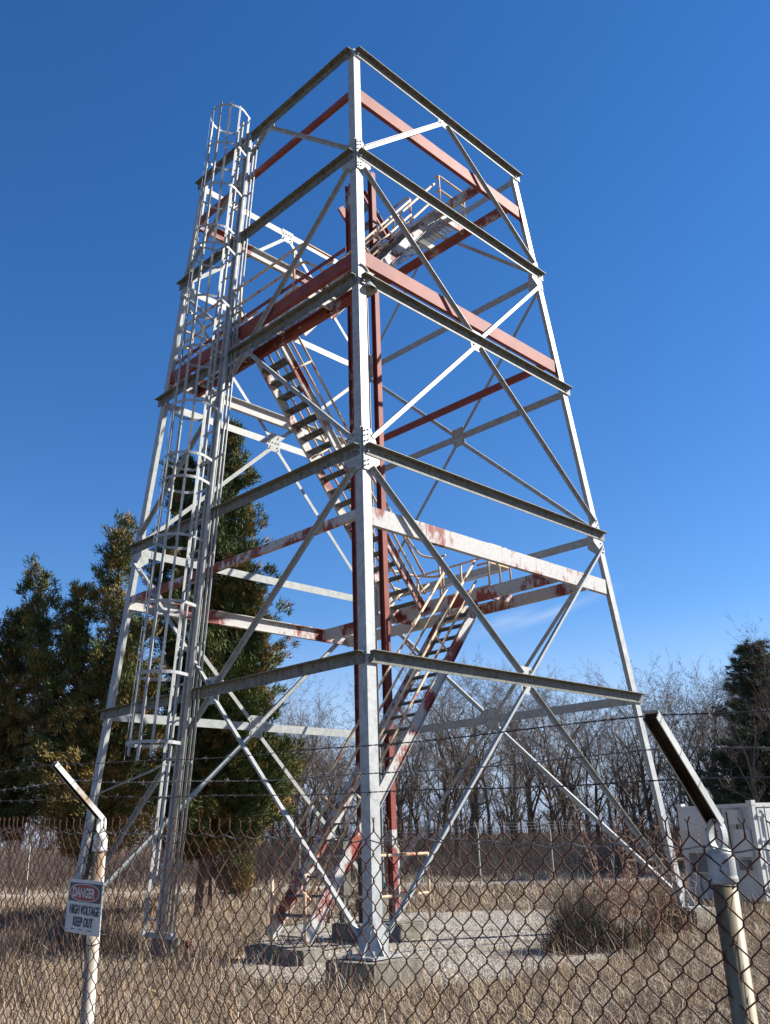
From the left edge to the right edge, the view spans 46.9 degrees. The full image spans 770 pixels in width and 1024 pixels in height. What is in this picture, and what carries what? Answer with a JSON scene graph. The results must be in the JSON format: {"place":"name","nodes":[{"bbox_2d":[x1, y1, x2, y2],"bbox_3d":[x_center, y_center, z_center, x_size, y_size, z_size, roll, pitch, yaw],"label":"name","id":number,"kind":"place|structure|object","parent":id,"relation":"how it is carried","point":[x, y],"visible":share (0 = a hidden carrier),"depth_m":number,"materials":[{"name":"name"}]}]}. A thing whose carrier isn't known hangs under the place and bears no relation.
{"place":"outdoors","nodes":[
{"label":"outdoors","id":0,"kind":"place"},
{"bbox_2d":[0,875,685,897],"bbox_3d":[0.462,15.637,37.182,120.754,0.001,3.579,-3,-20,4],"label":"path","id":1,"kind":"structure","parent":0,"point":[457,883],"depth_m":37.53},
{"bbox_2d":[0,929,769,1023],"bbox_3d":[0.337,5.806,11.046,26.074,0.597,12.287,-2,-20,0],"label":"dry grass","id":2,"kind":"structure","parent":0,"point":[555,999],"depth_m":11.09,"materials":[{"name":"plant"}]},
{"bbox_2d":[0,830,769,1023],"bbox_3d":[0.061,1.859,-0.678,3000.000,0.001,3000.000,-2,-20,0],"label":"ground","id":3,"kind":"structure","parent":0,"point":[423,1004],"depth_m":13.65,"materials":[{"name":"brown plant"}]},
{"bbox_2d":[0,726,39,882],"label":"bare tree","id":4,"kind":"object","parent":3,"relation":"on","point":[10,854],"visible":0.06,"depth_m":44.26,"materials":[{"name":"brown plant"}]},
{"bbox_2d":[0,606,61,843],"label":"cedar tree","id":5,"kind":"object","parent":3,"relation":"on","point":[13,692],"visible":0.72,"depth_m":24.00,"materials":[{"name":"green plant"}]},
{"bbox_2d":[21,746,45,859],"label":"bare tree","id":6,"kind":"object","parent":3,"relation":"on","point":[32,827],"visible":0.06,"depth_m":50.94,"materials":[{"name":"brown plant"}]},
{"bbox_2d":[1,904,139,961],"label":"weed clump","id":7,"kind":"object","parent":3,"relation":"on","point":[50,936],"visible":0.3,"depth_m":17.36,"materials":[{"name":"brown plant"}]},
{"bbox_2d":[7,508,186,879],"bbox_3d":[-7.754,5.179,24.121,4.667,11.250,4.035,13,-25,-34],"label":"cedar tree","id":8,"kind":"object","parent":3,"relation":"on","point":[67,725],"visible":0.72,"depth_m":23.85,"materials":[{"name":"green plant"}]},
{"bbox_2d":[58,916,150,961],"bbox_3d":[-5.026,7.852,16.482,2.280,0.806,2.339,-2,-20,0],"label":"weed clump","id":9,"kind":"object","parent":3,"relation":"on","point":[108,937],"visible":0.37,"depth_m":16.39,"materials":[{"name":"brown plant"}]},
{"bbox_2d":[150,938,183,963],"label":"concrete block","id":10,"kind":"structure","parent":3,"relation":"on","point":[176,941],"depth_m":15.56,"materials":[{"name":"grey concrete"}]},
{"bbox_2d":[131,415,309,917],"bbox_3d":[-5.268,3.981,27.293,5.629,15.517,5.618,8,-22,-25],"label":"cedar tree","id":11,"kind":"object","parent":3,"relation":"on","point":[236,595],"visible":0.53,"depth_m":26.00,"materials":[{"name":"green plant"}]},
{"bbox_2d":[215,837,262,899],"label":"cedar sapling","id":12,"kind":"object","parent":3,"relation":"on","point":[243,872],"visible":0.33,"depth_m":31.66,"materials":[{"name":"green plant"}]},
{"bbox_2d":[207,733,308,908],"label":"cedar tree","id":13,"kind":"object","parent":3,"relation":"on","point":[211,888],"visible":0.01,"depth_m":28.69,"materials":[{"name":"green plant"}]},
{"bbox_2d":[257,708,298,862],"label":"bare tree","id":14,"kind":"object","parent":3,"relation":"on","point":[273,833],"visible":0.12,"depth_m":46.47,"materials":[{"name":"brown plant"}]},
{"bbox_2d":[267,674,329,853],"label":"bare tree","id":15,"kind":"object","parent":3,"relation":"on","point":[299,725],"visible":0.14,"depth_m":50.77,"materials":[{"name":"brown plant"}]},
{"bbox_2d":[277,694,336,866],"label":"bare tree","id":16,"kind":"object","parent":3,"relation":"on","point":[289,828],"visible":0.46,"depth_m":45.65,"materials":[{"name":"brown plant"}]},
{"bbox_2d":[268,692,353,858],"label":"bare tree","id":17,"kind":"object","parent":3,"relation":"on","point":[296,814],"visible":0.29,"depth_m":47.64,"materials":[{"name":"brown plant"}]},
{"bbox_2d":[272,673,351,840],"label":"bare tree","id":18,"kind":"object","parent":3,"relation":"on","point":[310,745],"visible":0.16,"depth_m":58.41,"materials":[{"name":"brown plant"}]},
{"bbox_2d":[281,682,348,838],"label":"bare tree","id":19,"kind":"object","parent":3,"relation":"on","point":[318,703],"visible":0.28,"depth_m":54.05,"materials":[{"name":"brown plant"}]},
{"bbox_2d":[287,752,352,844],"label":"bare tree","id":20,"kind":"object","parent":3,"relation":"on","point":[316,800],"visible":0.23,"depth_m":49.48,"materials":[{"name":"brown plant"}]},
{"bbox_2d":[286,709,355,847],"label":"bare tree","id":21,"kind":"object","parent":3,"relation":"on","point":[336,765],"visible":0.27,"depth_m":52.11,"materials":[{"name":"brown plant"}]},
{"bbox_2d":[289,721,353,849],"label":"bare tree","id":22,"kind":"object","parent":3,"relation":"on","point":[322,781],"visible":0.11,"depth_m":58.88,"materials":[{"name":"brown plant"}]},
{"bbox_2d":[299,737,355,839],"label":"bare tree","id":23,"kind":"object","parent":3,"relation":"on","point":[332,802],"visible":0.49,"depth_m":46.11,"materials":[{"name":"brown plant"}]},
{"bbox_2d":[309,715,354,830],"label":"bare tree","id":24,"kind":"object","parent":3,"relation":"on","point":[335,778],"visible":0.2,"depth_m":56.97,"materials":[{"name":"brown plant"}]},
{"bbox_2d":[0,818,681,907],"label":"boundary fence","id":25,"kind":"object","parent":3,"relation":"on","point":[478,853],"visible":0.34,"depth_m":31.58,"materials":[{"name":"metal"}]},
{"bbox_2d":[0,818,684,887],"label":"thicket","id":26,"kind":"object","parent":3,"relation":"on","point":[265,851],"visible":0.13,"depth_m":45.02,"materials":[{"name":"brown plant"}]},
{"bbox_2d":[0,841,684,892],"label":"thicket","id":27,"kind":"object","parent":3,"relation":"on","point":[469,871],"visible":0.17,"depth_m":42.22,"materials":[{"name":"brown plant"}]},
{"bbox_2d":[300,737,385,846],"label":"bare tree","id":28,"kind":"object","parent":3,"relation":"on","point":[350,769],"visible":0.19,"depth_m":49.00,"materials":[{"name":"brown plant"}]},
{"bbox_2d":[0,863,687,920],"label":"dry grass","id":29,"kind":"structure","parent":3,"relation":"on","point":[443,893],"depth_m":31.22,"materials":[{"name":"plant"}]},
{"bbox_2d":[316,725,382,858],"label":"bare tree","id":30,"kind":"object","parent":3,"relation":"on","point":[339,768],"visible":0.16,"depth_m":51.23,"materials":[{"name":"brown plant"}]},
{"bbox_2d":[0,771,710,872],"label":"thicket","id":31,"kind":"object","parent":3,"relation":"on","point":[535,820],"visible":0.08,"depth_m":50.62,"materials":[{"name":"brown plant"}]},
{"bbox_2d":[325,955,422,994],"bbox_3d":[-0.149,6.572,12.334,0.994,0.686,0.993,17,-27,-42],"label":"concrete footing","id":32,"kind":"object","parent":3,"relation":"on","point":[382,965],"visible":0.27,"depth_m":12.09,"materials":[{"name":"grey concrete"}]},
{"bbox_2d":[313,677,442,835],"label":"bare tree","id":33,"kind":"object","parent":3,"relation":"on","point":[423,755],"visible":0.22,"depth_m":59.57,"materials":[{"name":"grey plant"}]},
{"bbox_2d":[332,918,424,942],"bbox_3d":[-0.140,8.685,18.070,1.365,0.644,1.366,17,-27,-42],"label":"concrete pad","id":34,"kind":"object","parent":3,"relation":"on","point":[411,932],"visible":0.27,"depth_m":17.86,"materials":[{"name":"grey concrete"}]},
{"bbox_2d":[339,841,401,922],"bbox_3d":[-0.378,7.817,18.926,1.350,1.600,0.475,6,-22,-22],"label":"electrical cabinet","id":35,"kind":"object","parent":34,"relation":"on","point":[346,888],"visible":0.16,"depth_m":18.55,"materials":[{"name":"metal"}]},
{"bbox_2d":[326,852,431,923],"bbox_3d":[-0.135,7.785,18.436,1.540,1.310,1.540,17,-27,-42],"label":"pipe guard","id":36,"kind":"object","parent":34,"relation":"on","point":[383,854],"visible":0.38,"depth_m":18.27,"materials":[{"name":"beige paint"}]},
{"bbox_2d":[355,897,404,913],"bbox_3d":[-0.132,10.952,24.351,0.994,0.686,0.993,17,-27,-42],"label":"concrete footing","id":37,"kind":"object","parent":3,"relation":"on","point":[384,906],"visible":0.07,"depth_m":23.97,"materials":[{"name":"grey concrete"}]},
{"bbox_2d":[0,706,769,1023],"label":"chain link fence","id":38,"kind":"object","parent":3,"relation":"on","point":[723,881],"visible":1,"depth_m":2.87,"materials":[{"name":"metal"}]},
{"bbox_2d":[64,879,106,936],"bbox_3d":[-1.383,1.832,4.123,0.337,0.230,0.038,-17,-25,41],"label":"danger sign","id":39,"kind":"object","parent":38,"relation":"attached to","point":[84,907],"visible":1,"depth_m":4.11,"materials":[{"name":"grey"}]},
{"bbox_2d":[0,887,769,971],"bbox_3d":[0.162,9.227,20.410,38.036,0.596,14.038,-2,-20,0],"label":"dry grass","id":40,"kind":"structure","parent":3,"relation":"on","point":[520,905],"depth_m":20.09,"materials":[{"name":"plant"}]},
{"bbox_2d":[339,709,441,847],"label":"bare tree","id":41,"kind":"object","parent":3,"relation":"on","point":[398,808],"visible":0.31,"depth_m":47.88,"materials":[{"name":"brown plant"}]},
{"bbox_2d":[350,714,451,836],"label":"bare tree","id":42,"kind":"object","parent":3,"relation":"on","point":[405,788],"visible":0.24,"depth_m":53.71,"materials":[{"name":"brown plant"}]},
{"bbox_2d":[381,722,424,842],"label":"bare tree","id":43,"kind":"object","parent":3,"relation":"on","point":[382,762],"visible":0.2,"depth_m":45.00,"materials":[{"name":"brown plant"}]},
{"bbox_2d":[380,683,446,843],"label":"bare tree","id":44,"kind":"object","parent":3,"relation":"on","point":[409,803],"visible":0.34,"depth_m":54.62,"materials":[{"name":"grey plant"}]},
{"bbox_2d":[397,736,445,864],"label":"bare tree","id":45,"kind":"object","parent":3,"relation":"on","point":[417,785],"visible":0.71,"depth_m":45.64,"materials":[{"name":"brown plant"}]},
{"bbox_2d":[392,650,482,851],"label":"bare tree","id":46,"kind":"object","parent":3,"relation":"on","point":[446,786],"visible":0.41,"depth_m":49.98,"materials":[{"name":"grey plant"}]},
{"bbox_2d":[400,739,474,840],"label":"bare tree","id":47,"kind":"object","parent":3,"relation":"on","point":[434,804],"visible":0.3,"depth_m":56.67,"materials":[{"name":"brown plant"}]},
{"bbox_2d":[217,909,680,990],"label":"gravel","id":48,"kind":"structure","parent":3,"relation":"on","point":[439,923],"depth_m":16.73,"materials":[{"name":"grey gravel"}]},
{"bbox_2d":[245,943,324,965],"bbox_3d":[-1.740,7.764,15.262,0.516,0.550,1.615,17,-27,-42],"label":"concrete pad","id":49,"kind":"object","parent":48,"relation":"on","point":[257,952],"visible":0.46,"depth_m":15.00,"materials":[{"name":"grey concrete"}]},
{"bbox_2d":[522,868,632,955],"bbox_3d":[3.398,6.980,15.736,2.160,1.416,2.259,-12,-22,26],"label":"weed clump","id":50,"kind":"object","parent":48,"relation":"on","point":[584,911],"visible":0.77,"depth_m":15.38,"materials":[{"name":"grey plant"}]},
{"bbox_2d":[632,885,712,934],"bbox_3d":[5.668,7.974,17.865,1.540,0.866,1.500,14,-25,-36],"label":"weed clump","id":51,"kind":"object","parent":48,"relation":"on","point":[675,917],"visible":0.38,"depth_m":17.67,"materials":[{"name":"brown plant"}]},
{"bbox_2d":[393,654,504,867],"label":"bare tree","id":52,"kind":"object","parent":3,"relation":"on","point":[454,805],"visible":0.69,"depth_m":46.80,"materials":[{"name":"brown plant"}]},
{"bbox_2d":[379,643,538,845],"bbox_3d":[4.541,15.634,56.977,7.730,13.649,11.583,-15,-24,35],"label":"bare tree","id":53,"kind":"object","parent":3,"relation":"on","point":[444,737],"visible":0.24,"depth_m":57.53,"materials":[{"name":"grey plant"}]},
{"bbox_2d":[424,701,500,859],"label":"bare tree","id":54,"kind":"object","parent":3,"relation":"on","point":[472,802],"visible":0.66,"depth_m":48.34,"materials":[{"name":"brown plant"}]},
{"bbox_2d":[409,657,522,851],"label":"bare tree","id":55,"kind":"object","parent":3,"relation":"on","point":[460,681],"visible":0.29,"depth_m":57.82,"materials":[{"name":"brown plant"}]},
{"bbox_2d":[409,719,529,846],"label":"bare tree","id":56,"kind":"object","parent":3,"relation":"on","point":[461,778],"visible":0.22,"depth_m":54.42,"materials":[{"name":"brown plant"}]},
{"bbox_2d":[394,646,548,841],"bbox_3d":[5.769,15.785,59.815,10.189,15.205,11.508,-11,-22,23],"label":"bare tree","id":57,"kind":"object","parent":3,"relation":"on","point":[469,730],"visible":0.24,"depth_m":60.41,"materials":[{"name":"brown plant"}]},
{"bbox_2d":[439,665,523,847],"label":"bare tree","id":58,"kind":"object","parent":3,"relation":"on","point":[488,808],"visible":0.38,"depth_m":52.99,"materials":[{"name":"brown plant"}]},
{"bbox_2d":[470,755,509,843],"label":"bare tree","id":59,"kind":"object","parent":3,"relation":"on","point":[493,796],"visible":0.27,"depth_m":56.33,"materials":[{"name":"brown plant"}]},
{"bbox_2d":[446,727,545,868],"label":"bare tree","id":60,"kind":"object","parent":3,"relation":"on","point":[516,814],"visible":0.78,"depth_m":45.06,"materials":[{"name":"brown plant"}]},
{"bbox_2d":[440,660,555,836],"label":"bare tree","id":61,"kind":"object","parent":3,"relation":"on","point":[514,736],"visible":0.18,"depth_m":60.18,"materials":[{"name":"brown plant"}]},
{"bbox_2d":[464,712,534,831],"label":"bare tree","id":62,"kind":"object","parent":3,"relation":"on","point":[506,805],"visible":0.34,"depth_m":53.50,"materials":[{"name":"brown plant"}]},
{"bbox_2d":[478,720,532,855],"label":"bare tree","id":63,"kind":"object","parent":3,"relation":"on","point":[511,821],"visible":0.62,"depth_m":47.52,"materials":[{"name":"brown plant"}]},
{"bbox_2d":[459,659,553,842],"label":"bare tree","id":64,"kind":"object","parent":3,"relation":"on","point":[510,745],"visible":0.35,"depth_m":52.83,"materials":[{"name":"brown plant"}]},
{"bbox_2d":[447,661,615,834],"bbox_3d":[10.672,16.223,59.211,11.282,13.676,7.447,-14,-23,27],"label":"bare tree","id":65,"kind":"object","parent":3,"relation":"on","point":[549,690],"visible":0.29,"depth_m":58.73,"materials":[{"name":"brown plant"}]},
{"bbox_2d":[485,697,578,855],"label":"bare tree","id":66,"kind":"object","parent":3,"relation":"on","point":[552,810],"visible":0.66,"depth_m":47.08,"materials":[{"name":"brown plant"}]},
{"bbox_2d":[480,689,597,860],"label":"bare tree","id":67,"kind":"object","parent":3,"relation":"on","point":[532,816],"visible":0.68,"depth_m":47.96,"materials":[{"name":"brown plant"}]},
{"bbox_2d":[494,690,610,840],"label":"bare tree","id":68,"kind":"object","parent":3,"relation":"on","point":[550,814],"visible":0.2,"depth_m":60.77,"materials":[{"name":"brown plant"}]},
{"bbox_2d":[518,735,591,842],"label":"bare tree","id":69,"kind":"object","parent":3,"relation":"on","point":[560,781],"visible":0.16,"depth_m":55.58,"materials":[{"name":"brown plant"}]},
{"bbox_2d":[537,741,587,842],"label":"bare tree","id":70,"kind":"object","parent":3,"relation":"on","point":[557,794],"visible":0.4,"depth_m":49.73,"materials":[{"name":"brown plant"}]},
{"bbox_2d":[517,665,630,849],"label":"bare tree","id":71,"kind":"object","parent":3,"relation":"on","point":[563,796],"visible":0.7,"depth_m":49.28,"materials":[{"name":"brown plant"}]},
{"bbox_2d":[551,734,602,835],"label":"bare tree","id":72,"kind":"object","parent":3,"relation":"on","point":[582,791],"visible":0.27,"depth_m":59.80,"materials":[{"name":"brown plant"}]},
{"bbox_2d":[485,671,675,844],"bbox_3d":[11.006,14.470,50.560,12.241,10.924,4.595,-14,-23,30],"label":"bare tree","id":73,"kind":"object","parent":3,"relation":"on","point":[571,788],"visible":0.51,"depth_m":51.34,"materials":[{"name":"brown plant"}]},
{"bbox_2d":[556,700,604,838],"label":"bare tree","id":74,"kind":"object","parent":3,"relation":"on","point":[587,804],"visible":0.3,"depth_m":57.98,"materials":[{"name":"brown plant"}]},
{"bbox_2d":[519,686,657,849],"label":"bare tree","id":75,"kind":"object","parent":3,"relation":"on","point":[596,799],"visible":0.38,"depth_m":53.16,"materials":[{"name":"brown plant"}]},
{"bbox_2d":[559,687,631,831],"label":"bare tree","id":76,"kind":"object","parent":3,"relation":"on","point":[600,762],"visible":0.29,"depth_m":58.35,"materials":[{"name":"brown plant"}]},
{"bbox_2d":[550,864,646,936],"bbox_3d":[4.043,7.456,17.007,1.850,1.433,1.906,-2,-20,0],"label":"thorny cane","id":77,"kind":"object","parent":3,"relation":"on","point":[610,892],"visible":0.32,"depth_m":16.81,"materials":[{"name":"brown plant"}]},
{"bbox_2d":[599,732,633,835],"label":"bare tree","id":78,"kind":"object","parent":3,"relation":"on","point":[615,795],"visible":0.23,"depth_m":55.27,"materials":[{"name":"grey plant"}]},
{"bbox_2d":[579,695,654,844],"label":"bare tree","id":79,"kind":"object","parent":3,"relation":"on","point":[632,803],"visible":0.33,"depth_m":51.55,"materials":[{"name":"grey plant"}]},
{"bbox_2d":[593,694,655,837],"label":"bare tree","id":80,"kind":"object","parent":3,"relation":"on","point":[626,758],"visible":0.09,"depth_m":60.44,"materials":[{"name":"grey plant"}]},
{"bbox_2d":[591,681,668,843],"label":"bare tree","id":81,"kind":"object","parent":3,"relation":"on","point":[621,798],"visible":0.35,"depth_m":51.79,"materials":[{"name":"grey plant"}]},
{"bbox_2d":[603,908,667,953],"bbox_3d":[4.242,7.208,15.325,1.188,0.655,1.289,-2,-20,0],"label":"weed clump","id":82,"kind":"object","parent":3,"relation":"on","point":[623,934],"visible":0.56,"depth_m":15.16,"materials":[{"name":"beige plant"}]},
{"bbox_2d":[574,696,707,845],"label":"bare tree","id":83,"kind":"object","parent":3,"relation":"on","point":[622,786],"visible":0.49,"depth_m":48.57,"materials":[{"name":"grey plant"}]},
{"bbox_2d":[568,651,717,858],"bbox_3d":[13.259,12.703,45.936,6.511,10.901,9.864,-5,-21,8],"label":"bare tree","id":84,"kind":"object","parent":3,"relation":"on","point":[649,817],"visible":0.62,"depth_m":46.14,"materials":[{"name":"brown plant"}]},
{"bbox_2d":[569,796,718,944],"bbox_3d":[4.854,6.530,16.362,2.537,2.633,2.481,-2,-20,0],"label":"thorny cane","id":85,"kind":"object","parent":3,"relation":"on","point":[639,897],"visible":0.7,"depth_m":16.02,"materials":[{"name":"brown plant"}]},
{"bbox_2d":[575,726,712,854],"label":"bare tree","id":86,"kind":"object","parent":3,"relation":"on","point":[641,810],"visible":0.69,"depth_m":45.19,"materials":[{"name":"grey plant"}]},
{"bbox_2d":[605,707,708,837],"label":"bare tree","id":87,"kind":"object","parent":3,"relation":"on","point":[667,782],"visible":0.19,"depth_m":51.30,"materials":[{"name":"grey plant"}]},
{"bbox_2d":[587,669,728,805],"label":"bare tree","id":88,"kind":"object","parent":3,"relation":"on","point":[689,803],"visible":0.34,"depth_m":45.91,"materials":[{"name":"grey plant"}]},
{"bbox_2d":[583,647,744,809],"bbox_3d":[14.419,11.331,41.388,9.534,10.325,3.549,-3,-20,3],"label":"bare tree","id":89,"kind":"object","parent":3,"relation":"on","point":[680,801],"visible":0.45,"depth_m":41.91,"materials":[{"name":"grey plant"}]},
{"bbox_2d":[642,677,695,805],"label":"bare tree","id":90,"kind":"object","parent":3,"relation":"on","point":[684,705],"visible":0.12,"depth_m":53.44,"materials":[{"name":"grey plant"}]},
{"bbox_2d":[650,729,690,834],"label":"bare tree","id":91,"kind":"object","parent":3,"relation":"on","point":[671,820],"visible":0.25,"depth_m":52.42,"materials":[{"name":"grey plant"}]},
{"bbox_2d":[609,651,738,800],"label":"bare tree","id":92,"kind":"object","parent":3,"relation":"on","point":[711,763],"visible":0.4,"depth_m":46.66,"materials":[{"name":"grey plant"}]},
{"bbox_2d":[654,907,717,929],"bbox_3d":[6.252,8.575,18.402,0.995,0.686,0.996,17,-27,-42],"label":"concrete footing","id":93,"kind":"object","parent":3,"relation":"on","point":[700,910],"visible":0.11,"depth_m":18.05,"materials":[{"name":"grey concrete"}]},
{"bbox_2d":[55,46,704,960],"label":"steel tower","id":94,"kind":"structure","parent":93,"relation":"on","point":[357,276],"depth_m":20.06,"materials":[{"name":"white metal"}]},
{"bbox_2d":[636,659,740,797],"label":"bare tree","id":95,"kind":"object","parent":3,"relation":"on","point":[678,688],"visible":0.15,"depth_m":60.76,"materials":[{"name":"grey plant"}]},
{"bbox_2d":[660,682,725,799],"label":"bare tree","id":96,"kind":"object","parent":3,"relation":"on","point":[690,732],"visible":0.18,"depth_m":53.69,"materials":[{"name":"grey plant"}]},
{"bbox_2d":[643,695,758,795],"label":"bare tree","id":97,"kind":"object","parent":3,"relation":"on","point":[708,733],"visible":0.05,"depth_m":47.57,"materials":[{"name":"grey plant"}]},
{"bbox_2d":[674,638,769,804],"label":"pine tree","id":98,"kind":"object","parent":3,"relation":"on","point":[740,785],"visible":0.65,"depth_m":42.66,"materials":[{"name":"green plant"}]},
{"bbox_2d":[676,800,769,901],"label":"electrical cabinet","id":99,"kind":"object","parent":3,"relation":"on","point":[753,814],"visible":0.51,"depth_m":23.44,"materials":[{"name":"grey metal"}]},
{"bbox_2d":[755,806,769,891],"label":"door","id":100,"kind":"structure","parent":99,"relation":"in","point":[762,814],"depth_m":23.20,"materials":[{"name":"white paint"}]},
{"bbox_2d":[676,655,769,803],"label":"bare tree","id":101,"kind":"object","parent":3,"relation":"on","point":[752,770],"visible":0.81,"depth_m":39.93,"materials":[{"name":"brown plant"}]},
{"bbox_2d":[708,610,769,799],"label":"bare tree","id":102,"kind":"object","parent":3,"relation":"on","point":[766,695],"visible":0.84,"depth_m":41.36,"materials":[{"name":"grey plant"}]},
{"bbox_2d":[0,0,769,848],"label":"sky","id":103,"kind":"structure","parent":0,"point":[637,132],"materials":[{"name":"blue"}]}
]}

